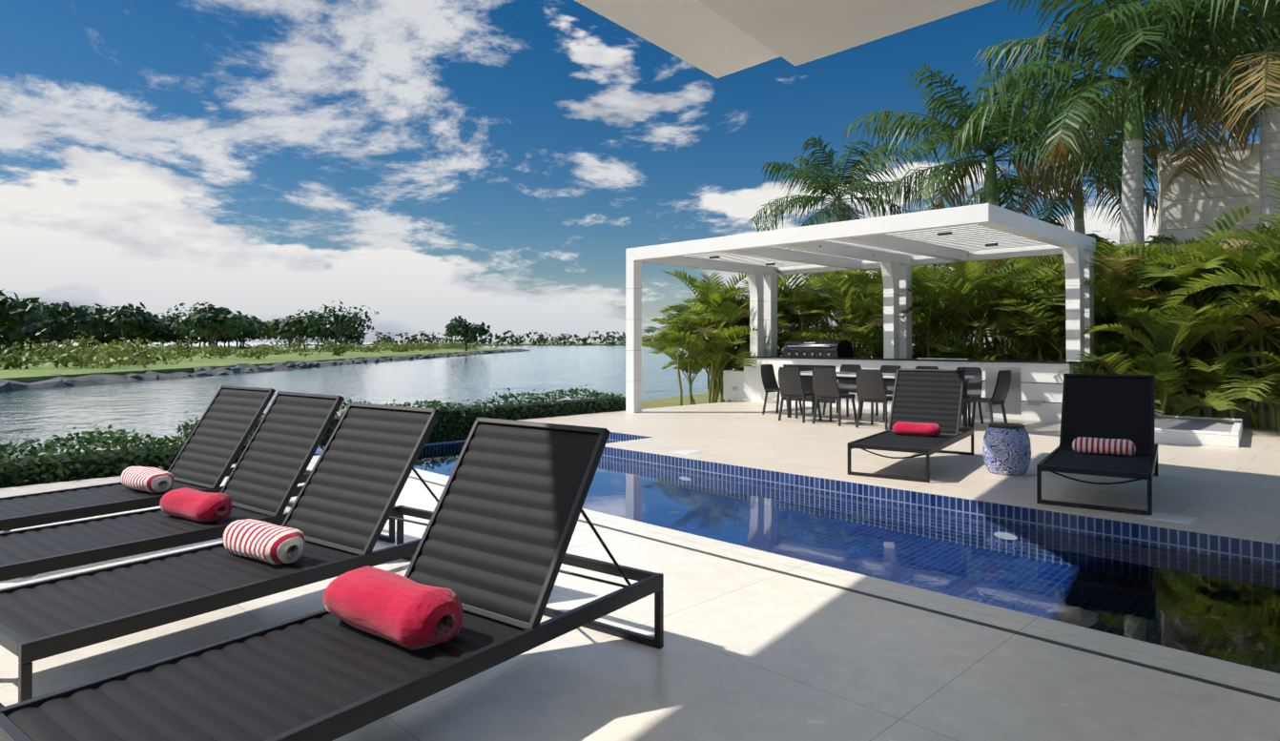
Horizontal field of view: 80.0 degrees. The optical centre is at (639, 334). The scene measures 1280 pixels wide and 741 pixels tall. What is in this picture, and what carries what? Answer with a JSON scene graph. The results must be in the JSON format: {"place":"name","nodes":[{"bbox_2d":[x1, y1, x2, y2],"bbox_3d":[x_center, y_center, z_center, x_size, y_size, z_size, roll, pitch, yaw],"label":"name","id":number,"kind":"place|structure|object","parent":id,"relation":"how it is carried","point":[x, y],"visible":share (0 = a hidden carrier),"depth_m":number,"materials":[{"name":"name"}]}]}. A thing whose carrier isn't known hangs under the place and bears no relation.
{"place":"outdoors","nodes":[
{"label":"outdoors","id":0,"kind":"place"},
{"bbox_2d":[0,424,256,488],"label":"hedge","id":1,"kind":"object","parent":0,"point":[31,465],"visible":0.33,"depth_m":7.17,"materials":[{"name":"green plant"}]},
{"bbox_2d":[0,345,523,381],"bbox_3d":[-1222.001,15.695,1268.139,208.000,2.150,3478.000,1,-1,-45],"label":"grass bank","id":2,"kind":"structure","parent":0,"point":[39,372],"depth_m":66.23,"materials":[{"name":"green plant"}]},
{"bbox_2d":[0,289,490,355],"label":"bank trees","id":3,"kind":"object","parent":2,"relation":"on","point":[24,320],"visible":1,"depth_m":122.33,"materials":[{"name":"green plant"}]},
{"bbox_2d":[0,335,499,369],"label":"bank scrub","id":4,"kind":"object","parent":2,"relation":"on","point":[123,355],"visible":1,"depth_m":65.64,"materials":[{"name":"green plant"}]},
{"bbox_2d":[0,345,530,392],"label":"rocky shoreline","id":5,"kind":"structure","parent":2,"relation":"on","point":[6,385],"depth_m":53.65,"materials":[{"name":"grey stone"}]},
{"bbox_2d":[274,342,661,345],"bbox_3d":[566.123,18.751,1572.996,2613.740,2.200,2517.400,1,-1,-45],"label":"shore terrain","id":6,"kind":"structure","parent":0,"point":[581,343],"depth_m":554.78,"materials":[{"name":"green plant"}]},
{"bbox_2d":[0,342,1096,458],"bbox_3d":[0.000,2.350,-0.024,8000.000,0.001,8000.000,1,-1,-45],"label":"lagoon water","id":7,"kind":"structure","parent":0,"point":[158,407],"depth_m":40.21,"materials":[{"name":"grey liquid"}]},
{"bbox_2d":[0,0,1279,342],"label":"sky","id":8,"kind":"structure","parent":0,"point":[423,165],"materials":[{"name":"blue"}]},
{"bbox_2d":[0,454,1279,740],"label":"terrace floor","id":9,"kind":"structure","parent":0,"point":[750,653],"depth_m":2.92,"materials":[{"name":"beige tile"}]},
{"bbox_2d":[0,385,311,533],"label":"sun lounger","id":10,"kind":"object","parent":9,"relation":"on","point":[212,447],"visible":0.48,"depth_m":5.12,"materials":[{"name":"black"}]},
{"bbox_2d":[120,466,174,493],"bbox_3d":[-3.207,0.935,4.954,0.484,0.134,0.188,0,-1,37],"label":"rolled towel","id":11,"kind":"object","parent":10,"relation":"on","point":[153,480],"visible":1,"depth_m":4.85,"materials":[{"name":"fabric"}]},
{"bbox_2d":[0,391,394,581],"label":"sun lounger","id":12,"kind":"object","parent":9,"relation":"on","point":[266,475],"visible":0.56,"depth_m":4.20,"materials":[{"name":"black"}]},
{"bbox_2d":[159,487,232,522],"bbox_3d":[-2.432,0.926,4.175,0.484,0.136,0.192,0,-1,31],"label":"rolled towel","id":13,"kind":"object","parent":12,"relation":"on","point":[192,504],"visible":1,"depth_m":4.09,"materials":[{"name":"red fabric"}]},
{"bbox_2d":[0,402,440,707],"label":"sun lounger","id":14,"kind":"object","parent":9,"relation":"on","point":[343,509],"visible":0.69,"depth_m":3.27,"materials":[{"name":"black"}]},
{"bbox_2d":[222,518,305,564],"bbox_3d":[-1.687,0.917,3.412,0.484,0.138,0.184,0,-1,36],"label":"rolled towel","id":15,"kind":"object","parent":14,"relation":"on","point":[267,542],"visible":1,"depth_m":3.32,"materials":[{"name":"fabric"}]},
{"bbox_2d":[0,416,663,740],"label":"sun lounger","id":16,"kind":"object","parent":9,"relation":"on","point":[491,549],"visible":0.85,"depth_m":2.46,"materials":[{"name":"black"}]},
{"bbox_2d":[322,565,463,649],"bbox_3d":[-0.827,0.896,2.546,0.544,0.164,0.247,0,-1,37],"label":"rolled towel","id":17,"kind":"object","parent":16,"relation":"on","point":[402,610],"visible":1,"depth_m":2.43,"materials":[{"name":"red fabric"}]},
{"bbox_2d":[313,432,1279,674],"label":"swimming pool shell","id":18,"kind":"object","parent":9,"relation":"in","point":[1207,545],"visible":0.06,"depth_m":5.97,"materials":[{"name":"tile"}]},
{"bbox_2d":[408,449,1279,701],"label":"pool coping","id":19,"kind":"object","parent":18,"relation":"in","point":[1187,520],"visible":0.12,"depth_m":3.62,"materials":[{"name":"white stone"}]},
{"bbox_2d":[413,439,1279,673],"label":"swimming pool","id":20,"kind":"structure","parent":18,"relation":"on","point":[1228,609],"depth_m":4.92,"materials":[{"name":"blue liquid"}]},
{"bbox_2d":[274,330,1014,344],"bbox_3d":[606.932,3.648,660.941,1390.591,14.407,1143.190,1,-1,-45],"label":"distant trees","id":21,"kind":"object","parent":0,"point":[540,340],"visible":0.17,"depth_m":569.90,"materials":[{"name":"green plant"}]},
{"bbox_2d":[641,391,735,409],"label":"grass","id":22,"kind":"structure","parent":0,"point":[699,399],"depth_m":20.40,"materials":[{"name":"green plant"}]},
{"bbox_2d":[173,384,625,446],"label":"hedge","id":23,"kind":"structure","parent":22,"relation":"on","point":[453,423],"depth_m":12.32,"materials":[{"name":"green plant"}]},
{"bbox_2d":[641,300,787,406],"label":"areca palm clump","id":24,"kind":"object","parent":22,"relation":"on","point":[721,349],"visible":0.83,"depth_m":16.65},
{"bbox_2d":[641,268,792,404],"bbox_3d":[1.768,0.076,18.315,3.973,3.436,3.876,1,-1,-45],"label":"areca palm clump","id":25,"kind":"object","parent":22,"relation":"on","point":[711,289],"visible":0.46,"depth_m":18.10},
{"bbox_2d":[656,288,811,402],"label":"areca palm clump","id":26,"kind":"object","parent":22,"relation":"on","point":[732,364],"visible":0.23,"depth_m":17.31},
{"bbox_2d":[681,279,815,370],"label":"areca palm clump","id":27,"kind":"object","parent":22,"relation":"on","point":[743,295],"visible":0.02,"depth_m":19.85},
{"bbox_2d":[685,258,883,357],"bbox_3d":[3.401,-0.007,17.348,5.004,3.584,3.777,0,-1,12],"label":"areca palm clump","id":28,"kind":"object","parent":22,"relation":"on","point":[820,296],"visible":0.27,"depth_m":17.29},
{"bbox_2d":[702,275,875,342],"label":"areca palm clump","id":29,"kind":"object","parent":22,"relation":"on","point":[791,312],"visible":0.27,"depth_m":17.93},
{"bbox_2d":[746,135,927,339],"bbox_3d":[7.686,-2.905,30.434,7.061,9.626,7.120,1,-1,-45],"label":"coconut palm","id":30,"kind":"object","parent":22,"relation":"on","point":[839,209],"visible":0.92,"depth_m":29.81,"materials":[{"name":"green plant"}]},
{"bbox_2d":[911,263,963,349],"bbox_3d":[9.295,-0.547,25.111,4.872,4.804,3.966,1,-1,-45],"label":"palm","id":31,"kind":"object","parent":22,"relation":"on","point":[940,265],"visible":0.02,"depth_m":24.73,"materials":[{"name":"green plant"}]},
{"bbox_2d":[574,0,994,78],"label":"roof overhang","id":32,"kind":"object","parent":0,"point":[717,38],"visible":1,"depth_m":6.68,"materials":[{"name":"beige paint"}]},
{"bbox_2d":[516,397,1279,544],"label":"patio floor","id":33,"kind":"structure","parent":0,"point":[1228,491],"depth_m":7.95,"materials":[{"name":"beige tile"}]},
{"bbox_2d":[760,364,802,414],"bbox_3d":[2.430,0.955,13.194,0.617,0.863,0.480,-1,-1,41],"label":"dining chair","id":34,"kind":"object","parent":33,"relation":"on","point":[769,381],"visible":0.71,"depth_m":13.32,"materials":[{"name":"black plastic"}]},
{"bbox_2d":[778,367,822,422],"bbox_3d":[2.520,0.944,12.124,0.480,0.863,0.617,-1,-1,44],"label":"dining chair","id":35,"kind":"object","parent":33,"relation":"on","point":[790,382],"visible":0.85,"depth_m":11.94,"materials":[{"name":"black plastic"}]},
{"bbox_2d":[812,368,856,426],"bbox_3d":[2.963,0.940,11.677,0.617,0.863,0.480,1,-1,-45],"label":"dining chair","id":36,"kind":"object","parent":33,"relation":"on","point":[825,385],"visible":0.98,"depth_m":11.50,"materials":[{"name":"black plastic"}]},
{"bbox_2d":[822,364,861,416],"bbox_3d":[3.505,0.954,13.140,0.480,0.863,0.617,-1,-1,42],"label":"dining chair","id":37,"kind":"object","parent":33,"relation":"on","point":[846,386],"visible":0.5,"depth_m":13.28,"materials":[{"name":"black plastic"}]},
{"bbox_2d":[625,203,1095,412],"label":"pergola frame","id":38,"kind":"structure","parent":33,"relation":"on","point":[868,243],"depth_m":12.75,"materials":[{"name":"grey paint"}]},
{"bbox_2d":[855,369,892,430],"bbox_3d":[3.476,0.934,11.159,0.480,0.863,0.617,-1,-1,42],"label":"dining chair","id":39,"kind":"object","parent":33,"relation":"on","point":[870,386],"visible":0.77,"depth_m":10.97,"materials":[{"name":"black plastic"}]},
{"bbox_2d":[859,365,901,419],"bbox_3d":[4.006,0.949,12.634,0.617,0.863,0.480,0,-1,-40],"label":"dining chair","id":40,"kind":"object","parent":33,"relation":"on","point":[889,387],"visible":0.27,"depth_m":12.79,"materials":[{"name":"black plastic"}]},
{"bbox_2d":[786,371,974,426],"bbox_3d":[3.648,0.996,11.976,0.950,0.750,2.800,1,-1,-45],"label":"dining table","id":41,"kind":"object","parent":33,"relation":"on","point":[852,376],"visible":0.27,"depth_m":11.85,"materials":[{"name":"grey"}]},
{"bbox_2d":[722,355,1086,422],"bbox_3d":[4.483,0.914,14.449,0.867,0.965,6.862,1,-1,-45],"label":"outdoor kitchen counter","id":42,"kind":"object","parent":33,"relation":"on","point":[1034,383],"visible":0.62,"depth_m":12.73,"materials":[{"name":"white stone"}]},
{"bbox_2d":[783,339,853,357],"bbox_3d":[3.539,0.279,15.254,0.642,0.350,1.260,1,-1,-45],"label":"barbecue grill","id":43,"kind":"object","parent":42,"relation":"on","point":[820,348],"visible":1,"depth_m":14.97,"materials":[{"name":"black metal"}]},
{"bbox_2d":[847,369,973,482],"bbox_3d":[2.825,0.852,7.814,0.740,0.954,2.000,0,-1,34],"label":"sun lounger","id":44,"kind":"object","parent":33,"relation":"on","point":[931,396],"visible":0.9,"depth_m":8.06,"materials":[{"name":"black fabric"}]},
{"bbox_2d":[892,421,940,436],"bbox_3d":[2.837,0.968,7.830,0.464,0.126,0.179,0,-1,34],"label":"rolled towel","id":45,"kind":"object","parent":44,"relation":"on","point":[917,428],"visible":1,"depth_m":7.77,"materials":[{"name":"red fabric"}]},
{"bbox_2d":[915,366,938,369],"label":"dining chair","id":46,"kind":"object","parent":33,"relation":"on","point":[926,367],"visible":0.02,"depth_m":12.38,"materials":[{"name":"black plastic"}]},
{"bbox_2d":[956,367,983,426],"bbox_3d":[4.937,0.940,11.694,0.480,0.863,0.617,-1,-1,44],"label":"dining chair","id":47,"kind":"object","parent":33,"relation":"on","point":[974,386],"visible":0.35,"depth_m":11.77,"materials":[{"name":"black plastic"}]},
{"bbox_2d":[959,370,1011,428],"bbox_3d":[4.876,0.930,10.769,0.480,0.863,0.617,1,-1,-42],"label":"dining chair","id":48,"kind":"object","parent":33,"relation":"on","point":[1001,388],"visible":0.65,"depth_m":10.58,"materials":[{"name":"black plastic"}]},
{"bbox_2d":[982,422,1031,475],"bbox_3d":[3.501,1.093,7.284,0.424,0.462,0.424,1,-1,-45],"label":"garden stool","id":49,"kind":"object","parent":33,"relation":"on","point":[1006,449],"visible":1,"depth_m":7.13,"materials":[{"name":"blue ceramic"}]},
{"bbox_2d":[1036,373,1158,516],"bbox_3d":[3.958,0.839,6.519,0.740,0.954,2.000,0,-1,35],"label":"sun lounger","id":50,"kind":"object","parent":33,"relation":"on","point":[1108,406],"visible":0.94,"depth_m":6.76,"materials":[{"name":"black fabric"}]},
{"bbox_2d":[1072,436,1135,455],"bbox_3d":[3.969,0.955,6.535,0.464,0.126,0.179,0,-1,35],"label":"rolled towel","id":51,"kind":"object","parent":50,"relation":"on","point":[1118,446],"visible":1,"depth_m":6.48,"materials":[{"name":"white fabric"}]},
{"bbox_2d":[1154,414,1242,447],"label":"planter","id":52,"kind":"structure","parent":33,"relation":"on","point":[1203,430],"depth_m":9.53,"materials":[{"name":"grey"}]},
{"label":"property land","id":53,"kind":"structure","parent":0,"visible":0},
{"bbox_2d":[777,264,954,356],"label":"areca palm clump","id":54,"kind":"object","parent":53,"relation":"on","point":[877,276],"visible":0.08,"depth_m":17.23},
{"bbox_2d":[799,273,950,357],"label":"areca palm clump","id":55,"kind":"object","parent":53,"relation":"on","point":[861,330],"visible":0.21,"depth_m":15.67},
{"bbox_2d":[805,250,1036,358],"bbox_3d":[5.786,0.134,15.406,3.529,3.268,4.717,0,-1,-17],"label":"areca palm clump","id":56,"kind":"object","parent":53,"relation":"on","point":[918,329],"visible":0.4,"depth_m":14.61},
{"bbox_2d":[870,266,1003,358],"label":"areca palm clump","id":57,"kind":"object","parent":53,"relation":"on","point":[974,336],"visible":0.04,"depth_m":16.69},
{"bbox_2d":[786,218,1119,359],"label":"garden trees","id":58,"kind":"object","parent":53,"relation":"on","point":[971,340],"depth_m":26.58,"materials":[{"name":"green plant"}]},
{"bbox_2d":[841,37,1122,355],"bbox_3d":[9.322,-2.648,20.314,6.857,8.908,7.171,1,-1,-45],"label":"royal palm","id":59,"kind":"object","parent":53,"relation":"on","point":[991,179],"visible":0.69,"depth_m":20.16,"materials":[{"name":"green plant"}]},
{"bbox_2d":[869,258,1102,359],"bbox_3d":[6.819,0.138,14.307,4.253,3.232,3.547,0,-1,-14],"label":"areca palm clump","id":60,"kind":"object","parent":53,"relation":"on","point":[976,323],"visible":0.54,"depth_m":13.87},
{"bbox_2d":[952,255,1050,341],"bbox_3d":[10.925,-0.304,22.045,4.060,4.255,3.791,1,-1,-45],"label":"palm","id":61,"kind":"object","parent":53,"relation":"on","point":[974,332],"visible":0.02,"depth_m":22.00,"materials":[{"name":"green plant"}]},
{"bbox_2d":[914,240,1102,368],"bbox_3d":[7.948,-0.074,16.143,3.469,3.686,5.000,0,-1,-13],"label":"areca palm clump","id":62,"kind":"object","parent":53,"relation":"on","point":[994,264],"visible":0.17,"depth_m":15.95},
{"bbox_2d":[938,242,1166,368],"bbox_3d":[7.371,0.050,13.704,3.821,3.402,4.149,0,-1,20],"label":"areca palm clump","id":63,"kind":"object","parent":53,"relation":"on","point":[1025,304],"visible":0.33,"depth_m":13.12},
{"bbox_2d":[1005,264,1109,369],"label":"areca palm clump","id":64,"kind":"object","parent":53,"relation":"on","point":[1092,365],"depth_m":16.84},
{"bbox_2d":[962,93,1229,365],"bbox_3d":[13.292,-2.496,22.599,7.031,8.650,7.292,1,-1,-45],"label":"royal palm","id":65,"kind":"object","parent":53,"relation":"on","point":[1080,228],"visible":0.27,"depth_m":22.28,"materials":[{"name":"green plant"}]},
{"bbox_2d":[1011,242,1202,367],"bbox_3d":[8.908,-0.028,14.308,3.851,3.558,4.218,1,-1,-45],"label":"areca palm clump","id":66,"kind":"object","parent":53,"relation":"on","point":[1158,249],"visible":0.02,"depth_m":12.94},
{"bbox_2d":[1041,234,1180,270],"bbox_3d":[12.018,-0.472,18.443,4.468,4.518,4.106,1,-1,-45],"label":"palm","id":67,"kind":"object","parent":53,"relation":"on","point":[1154,239],"visible":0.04,"depth_m":17.53,"materials":[{"name":"green plant"}]},
{"bbox_2d":[951,0,1279,252],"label":"royal palm","id":68,"kind":"object","parent":53,"relation":"on","point":[1131,172],"visible":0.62,"depth_m":15.06,"materials":[{"name":"green plant"}]},
{"bbox_2d":[981,239,1279,415],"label":"areca palm clump","id":69,"kind":"object","parent":53,"relation":"on","point":[1104,272],"visible":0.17,"depth_m":12.15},
{"bbox_2d":[1032,0,1279,411],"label":"royal palm","id":70,"kind":"object","parent":53,"relation":"on","point":[1269,73],"visible":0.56,"depth_m":14.09,"materials":[{"name":"green plant"}]},
{"bbox_2d":[1040,236,1272,409],"bbox_3d":[9.874,-0.046,14.267,4.422,3.602,4.002,1,-1,-45],"label":"areca palm clump","id":71,"kind":"object","parent":53,"relation":"on","point":[1255,341],"depth_m":14.32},
{"bbox_2d":[1052,277,1279,415],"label":"areca palm clump","id":72,"kind":"object","parent":53,"relation":"on","point":[1166,345],"visible":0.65,"depth_m":11.18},
{"bbox_2d":[1085,0,1279,173],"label":"royal palm","id":73,"kind":"object","parent":53,"relation":"on","point":[1163,143],"visible":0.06,"depth_m":20.39,"materials":[{"name":"green plant"}]},
{"bbox_2d":[1094,204,1279,419],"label":"areca palm clump","id":74,"kind":"object","parent":53,"relation":"on","point":[1150,270],"visible":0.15,"depth_m":11.72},
{"bbox_2d":[1114,273,1279,430],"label":"areca palm clump","id":75,"kind":"object","parent":53,"relation":"on","point":[1250,381],"visible":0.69,"depth_m":10.89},
{"bbox_2d":[1157,142,1259,397],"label":"wall","id":76,"kind":"structure","parent":53,"relation":"on","point":[1188,208],"depth_m":16.98,"materials":[{"name":"grey"}]},
{"bbox_2d":[1140,215,1279,429],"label":"areca palm clump","id":77,"kind":"object","parent":53,"relation":"on","point":[1248,295],"visible":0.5,"depth_m":10.93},
{"bbox_2d":[1173,248,1259,404],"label":"areca palm clump","id":78,"kind":"object","parent":53,"relation":"on","point":[1240,402],"visible":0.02,"depth_m":15.41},
{"bbox_2d":[1158,174,1279,342],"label":"areca palm clump","id":79,"kind":"object","parent":53,"relation":"on","point":[1264,281],"visible":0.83,"depth_m":10.27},
{"bbox_2d":[1177,265,1279,411],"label":"areca palm clump","id":80,"kind":"object","parent":53,"relation":"on","point":[1253,404],"visible":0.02,"depth_m":13.89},
{"bbox_2d":[1214,239,1259,252],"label":"areca palm clump","id":81,"kind":"object","parent":53,"relation":"on","point":[1239,242],"depth_m":13.99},
{"bbox_2d":[1215,222,1279,377],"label":"areca palm clump","id":82,"kind":"object","parent":53,"relation":"on","point":[1257,228],"visible":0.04,"depth_m":12.48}
]}

